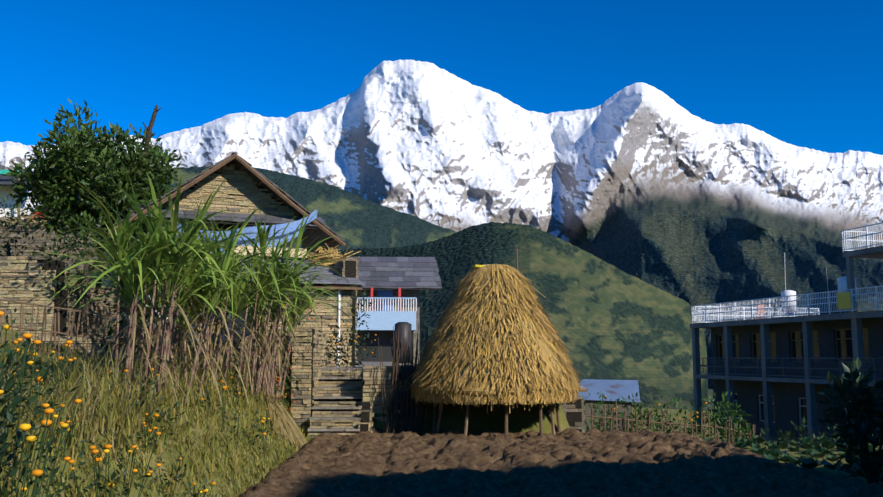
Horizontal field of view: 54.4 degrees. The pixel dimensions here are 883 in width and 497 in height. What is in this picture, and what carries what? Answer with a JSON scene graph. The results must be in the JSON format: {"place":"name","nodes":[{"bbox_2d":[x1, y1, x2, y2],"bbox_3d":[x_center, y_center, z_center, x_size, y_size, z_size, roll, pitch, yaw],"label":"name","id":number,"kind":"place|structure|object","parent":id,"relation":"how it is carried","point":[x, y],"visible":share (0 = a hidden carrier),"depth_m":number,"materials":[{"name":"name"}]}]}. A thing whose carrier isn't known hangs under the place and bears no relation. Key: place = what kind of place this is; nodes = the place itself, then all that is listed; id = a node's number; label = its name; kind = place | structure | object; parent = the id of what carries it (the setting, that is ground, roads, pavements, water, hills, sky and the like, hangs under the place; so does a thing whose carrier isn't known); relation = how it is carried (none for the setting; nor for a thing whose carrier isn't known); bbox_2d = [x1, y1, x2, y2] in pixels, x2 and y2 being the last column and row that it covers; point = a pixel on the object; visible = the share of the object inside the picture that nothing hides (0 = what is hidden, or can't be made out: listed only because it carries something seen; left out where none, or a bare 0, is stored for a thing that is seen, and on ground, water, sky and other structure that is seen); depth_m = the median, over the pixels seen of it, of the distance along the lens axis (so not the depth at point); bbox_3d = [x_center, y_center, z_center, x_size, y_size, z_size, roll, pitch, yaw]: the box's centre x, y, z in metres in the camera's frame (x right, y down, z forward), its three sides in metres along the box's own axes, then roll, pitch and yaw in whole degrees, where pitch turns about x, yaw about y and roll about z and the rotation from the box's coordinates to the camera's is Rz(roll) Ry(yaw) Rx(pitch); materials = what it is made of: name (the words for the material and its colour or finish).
{"place":"outdoors","nodes":[
{"label":"outdoors","id":0,"kind":"place"},
{"bbox_2d":[0,186,38,224],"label":"white house walls","id":1,"kind":"structure","parent":0,"point":[6,190],"depth_m":40.81,"materials":[{"name":"white paint"}]},
{"bbox_2d":[0,170,43,217],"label":"roof","id":2,"kind":"structure","parent":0,"point":[2,172],"depth_m":39.92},
{"bbox_2d":[11,160,49,220],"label":"white house timber","id":3,"kind":"object","parent":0,"point":[13,162],"visible":0.1,"depth_m":40.38,"materials":[{"name":"wood"}]},
{"bbox_2d":[135,219,306,341],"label":"house walls","id":4,"kind":"structure","parent":0,"point":[245,253],"depth_m":26.34,"materials":[{"name":"beige stone"}]},
{"bbox_2d":[107,154,361,289],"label":"roof trim","id":5,"kind":"structure","parent":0,"point":[203,176],"depth_m":25.95,"materials":[{"name":"brown wood"}]},
{"bbox_2d":[36,166,456,287],"bbox_3d":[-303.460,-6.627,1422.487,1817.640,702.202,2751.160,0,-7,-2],"label":"hill ridge","id":6,"kind":"structure","parent":0,"point":[354,221],"depth_m":2362.81,"materials":[{"name":"green plant"}]},
{"bbox_2d":[176,210,340,365],"bbox_3d":[-5.400,1.069,25.445,4.972,4.795,1.914,0,-7,-2],"label":"tarp and pipe","id":7,"kind":"object","parent":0,"point":[292,225],"visible":0.31,"depth_m":25.88,"materials":[{"name":"blue plastic"}]},
{"bbox_2d":[162,164,358,365],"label":"stone house wall","id":8,"kind":"structure","parent":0,"point":[239,192],"depth_m":25.88,"materials":[{"name":"beige stone"}]},
{"bbox_2d":[265,292,316,303],"bbox_3d":[-4.314,1.388,23.603,1.600,0.310,1.169,3,-8,-22],"label":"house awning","id":9,"kind":"object","parent":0,"point":[311,295],"depth_m":23.59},
{"bbox_2d":[307,243,360,266],"bbox_3d":[-3.430,0.422,26.523,1.898,1.104,1.950,0,-7,-2],"label":"straw pile","id":10,"kind":"object","parent":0,"point":[330,255],"visible":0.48,"depth_m":26.31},
{"bbox_2d":[317,362,407,409],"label":"courtyard ground","id":11,"kind":"structure","parent":0,"point":[375,364],"depth_m":21.88,"materials":[{"name":"grey stone"}]},
{"bbox_2d":[107,152,364,286],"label":"house slate roofs","id":12,"kind":"structure","parent":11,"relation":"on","point":[330,274],"depth_m":26.00,"materials":[{"name":"grey stone"}]},
{"bbox_2d":[394,322,411,362],"bbox_3d":[-1.685,4.113,37.563,0.741,1.791,0.760,0,-7,-2],"label":"black water tank","id":13,"kind":"object","parent":11,"relation":"on","point":[406,327],"visible":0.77,"depth_m":37.28,"materials":[{"name":"paint"}]},
{"bbox_2d":[355,287,416,363],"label":"house","id":14,"kind":"structure","parent":0,"point":[383,319],"depth_m":48.43,"materials":[{"name":"white paint"}]},
{"bbox_2d":[356,290,419,362],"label":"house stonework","id":15,"kind":"object","parent":14,"relation":"attached to","point":[410,293],"visible":0.27,"depth_m":50.00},
{"bbox_2d":[0,59,882,388],"bbox_3d":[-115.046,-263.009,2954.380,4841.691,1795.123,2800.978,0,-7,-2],"label":"mountain massif","id":16,"kind":"structure","parent":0,"point":[652,185],"depth_m":3575.18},
{"bbox_2d":[0,275,882,496],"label":"ground terrain","id":17,"kind":"structure","parent":0,"point":[520,419],"depth_m":16.20,"materials":[{"name":"green plant"}]},
{"bbox_2d":[0,225,136,336],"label":"terrace walls","id":18,"kind":"structure","parent":17,"relation":"on","point":[24,278],"depth_m":23.42,"materials":[{"name":"stone"}]},
{"bbox_2d":[0,206,79,229],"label":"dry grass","id":19,"kind":"structure","parent":18,"relation":"on","point":[29,218],"depth_m":33.58,"materials":[{"name":"plant"}]},
{"bbox_2d":[4,98,182,287],"bbox_3d":[-10.261,-1.045,25.298,5.185,6.806,4.438,0,-7,-2],"label":"tree","id":20,"kind":"object","parent":18,"relation":"on","point":[59,190],"depth_m":24.62,"materials":[{"name":"green plant"}]},
{"bbox_2d":[0,170,140,214],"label":"white house slate roofs","id":21,"kind":"structure","parent":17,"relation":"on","point":[4,181],"depth_m":40.30,"materials":[{"name":"grey stone"}]},
{"bbox_2d":[0,328,320,496],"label":"bank grass blades","id":22,"kind":"object","parent":17,"relation":"on","point":[103,405],"depth_m":10.89,"materials":[{"name":"green plant"}]},
{"bbox_2d":[28,172,364,418],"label":"sugarcane leaves","id":23,"kind":"object","parent":17,"relation":"on","point":[202,266],"visible":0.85,"depth_m":13.64,"materials":[{"name":"green plant"}]},
{"bbox_2d":[115,244,299,403],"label":"plant stalks","id":24,"kind":"object","parent":17,"relation":"on","point":[167,342],"visible":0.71,"depth_m":14.49,"materials":[{"name":"brown plant"}]},
{"bbox_2d":[24,327,584,438],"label":"terrace walls","id":25,"kind":"structure","parent":17,"relation":"on","point":[367,390],"depth_m":19.62,"materials":[{"name":"stone"}]},
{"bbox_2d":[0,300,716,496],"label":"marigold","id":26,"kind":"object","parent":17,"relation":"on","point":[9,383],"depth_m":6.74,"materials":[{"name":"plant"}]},
{"bbox_2d":[0,299,760,443],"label":"stick fences","id":27,"kind":"object","parent":17,"relation":"on","point":[104,339],"visible":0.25,"depth_m":18.12,"materials":[{"name":"brown wood"}]},
{"bbox_2d":[337,257,441,289],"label":"slate roof","id":28,"kind":"structure","parent":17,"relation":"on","point":[396,273],"depth_m":50.74,"materials":[{"name":"grey stone"}]},
{"bbox_2d":[0,184,876,443],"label":"shrubs","id":29,"kind":"object","parent":17,"relation":"on","point":[719,422],"depth_m":23.45,"materials":[{"name":"green plant"}]},
{"bbox_2d":[432,388,587,436],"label":"wooden posts","id":30,"kind":"object","parent":17,"relation":"on","point":[506,419],"visible":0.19,"depth_m":18.61,"materials":[{"name":"brown wood"}]},
{"bbox_2d":[408,264,589,412],"bbox_3d":[1.225,1.998,19.532,3.975,3.271,3.884,0,-7,-2],"label":"haystack straw","id":31,"kind":"object","parent":30,"relation":"on","point":[494,339],"visible":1,"depth_m":18.24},
{"bbox_2d":[516,248,517,269],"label":"utility pole","id":32,"kind":"object","parent":17,"relation":"on","point":[517,258],"visible":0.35,"depth_m":70.44,"materials":[{"name":"grey wood"}]},
{"bbox_2d":[640,387,706,401],"bbox_3d":[10.571,6.463,37.655,0.024,1.313,15.908,-4,-8,26],"label":"power line","id":33,"kind":"object","parent":17,"relation":"on","point":[672,396],"visible":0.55,"depth_m":35.73,"materials":[{"name":"paint"}]},
{"bbox_2d":[690,310,882,442],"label":"building frame","id":34,"kind":"object","parent":17,"relation":"on","point":[855,318],"visible":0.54,"depth_m":44.85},
{"bbox_2d":[691,286,882,323],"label":"rooftop railing","id":35,"kind":"object","parent":34,"relation":"on","point":[734,315],"visible":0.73,"depth_m":44.82,"materials":[{"name":"white metal"}]},
{"bbox_2d":[696,358,882,379],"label":"balcony railing","id":36,"kind":"object","parent":34,"relation":"attached to","point":[710,366],"visible":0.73,"depth_m":43.71,"materials":[{"name":"metal"}]},
{"bbox_2d":[753,252,858,318],"bbox_3d":[18.580,1.699,44.235,1.242,3.695,11.188,0,-7,-2],"label":"rooftop equipment","id":37,"kind":"object","parent":34,"relation":"on","point":[843,300],"visible":0.62,"depth_m":39.18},
{"bbox_2d":[781,276,857,310],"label":"steel water tanks","id":38,"kind":"object","parent":34,"relation":"on","point":[842,283],"visible":0.46,"depth_m":46.03,"materials":[{"name":"silver metal"}]},
{"bbox_2d":[842,246,882,312],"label":"lodge canopy","id":39,"kind":"object","parent":34,"relation":"on","point":[875,252],"visible":0.69,"depth_m":39.41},
{"bbox_2d":[841,222,882,251],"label":"railing","id":40,"kind":"object","parent":39,"relation":"on","point":[863,242],"visible":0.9,"depth_m":39.23,"materials":[{"name":"white metal"}]},
{"bbox_2d":[705,357,882,486],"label":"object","id":41,"kind":"object","parent":17,"relation":"on","point":[843,387],"visible":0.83,"depth_m":12.45,"materials":[{"name":"green plant"}]},
{"bbox_2d":[845,388,882,484],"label":"shrub stems","id":42,"kind":"object","parent":17,"relation":"on","point":[872,474],"visible":0.35,"depth_m":12.26,"materials":[{"name":"plant"}]},
{"bbox_2d":[0,0,882,154],"label":"sky","id":43,"kind":"structure","parent":0,"point":[801,73],"materials":[{"name":"blue"}]},
{"bbox_2d":[311,221,707,409],"bbox_3d":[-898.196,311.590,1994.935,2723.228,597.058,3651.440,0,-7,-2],"label":"hill","id":44,"kind":"structure","parent":0,"point":[613,322],"depth_m":1055.12,"materials":[{"name":"green plant"}]},
{"bbox_2d":[240,427,882,496],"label":"tilled field","id":45,"kind":"structure","parent":0,"point":[573,462],"depth_m":12.84,"materials":[{"name":"soil"}]},
{"bbox_2d":[378,323,427,435],"bbox_3d":[-0.756,2.937,19.276,1.390,2.553,0.793,0,-7,-2],"label":"bean pole bundle","id":46,"kind":"object","parent":45,"relation":"on","point":[415,423],"visible":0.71,"depth_m":19.28,"materials":[{"name":"brown wood"}]},
{"bbox_2d":[584,400,631,432],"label":"shed walls","id":47,"kind":"structure","parent":0,"point":[611,404],"depth_m":28.30,"materials":[{"name":"grey stone"}]},
{"bbox_2d":[577,379,639,401],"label":"metal roof","id":48,"kind":"structure","parent":47,"relation":"on","point":[612,390],"depth_m":29.49,"materials":[{"name":"blue metal"}]},
{"bbox_2d":[703,388,713,410],"bbox_3d":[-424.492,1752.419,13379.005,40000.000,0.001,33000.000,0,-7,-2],"label":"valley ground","id":49,"kind":"structure","parent":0,"point":[710,391],"depth_m":1244.76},
{"bbox_2d":[711,319,882,443],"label":"lodge stone clad walls","id":50,"kind":"structure","parent":0,"point":[786,395],"depth_m":45.37,"materials":[{"name":"grey stone"}]},
{"bbox_2d":[717,328,869,426],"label":"window frames","id":51,"kind":"structure","parent":50,"relation":"in","point":[837,355],"depth_m":45.17,"materials":[{"name":"brown wood"}]},
{"bbox_2d":[719,329,868,424],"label":"windows","id":52,"kind":"structure","parent":51,"relation":"in","point":[845,349],"depth_m":44.68,"materials":[{"name":"black glass"}]}
]}

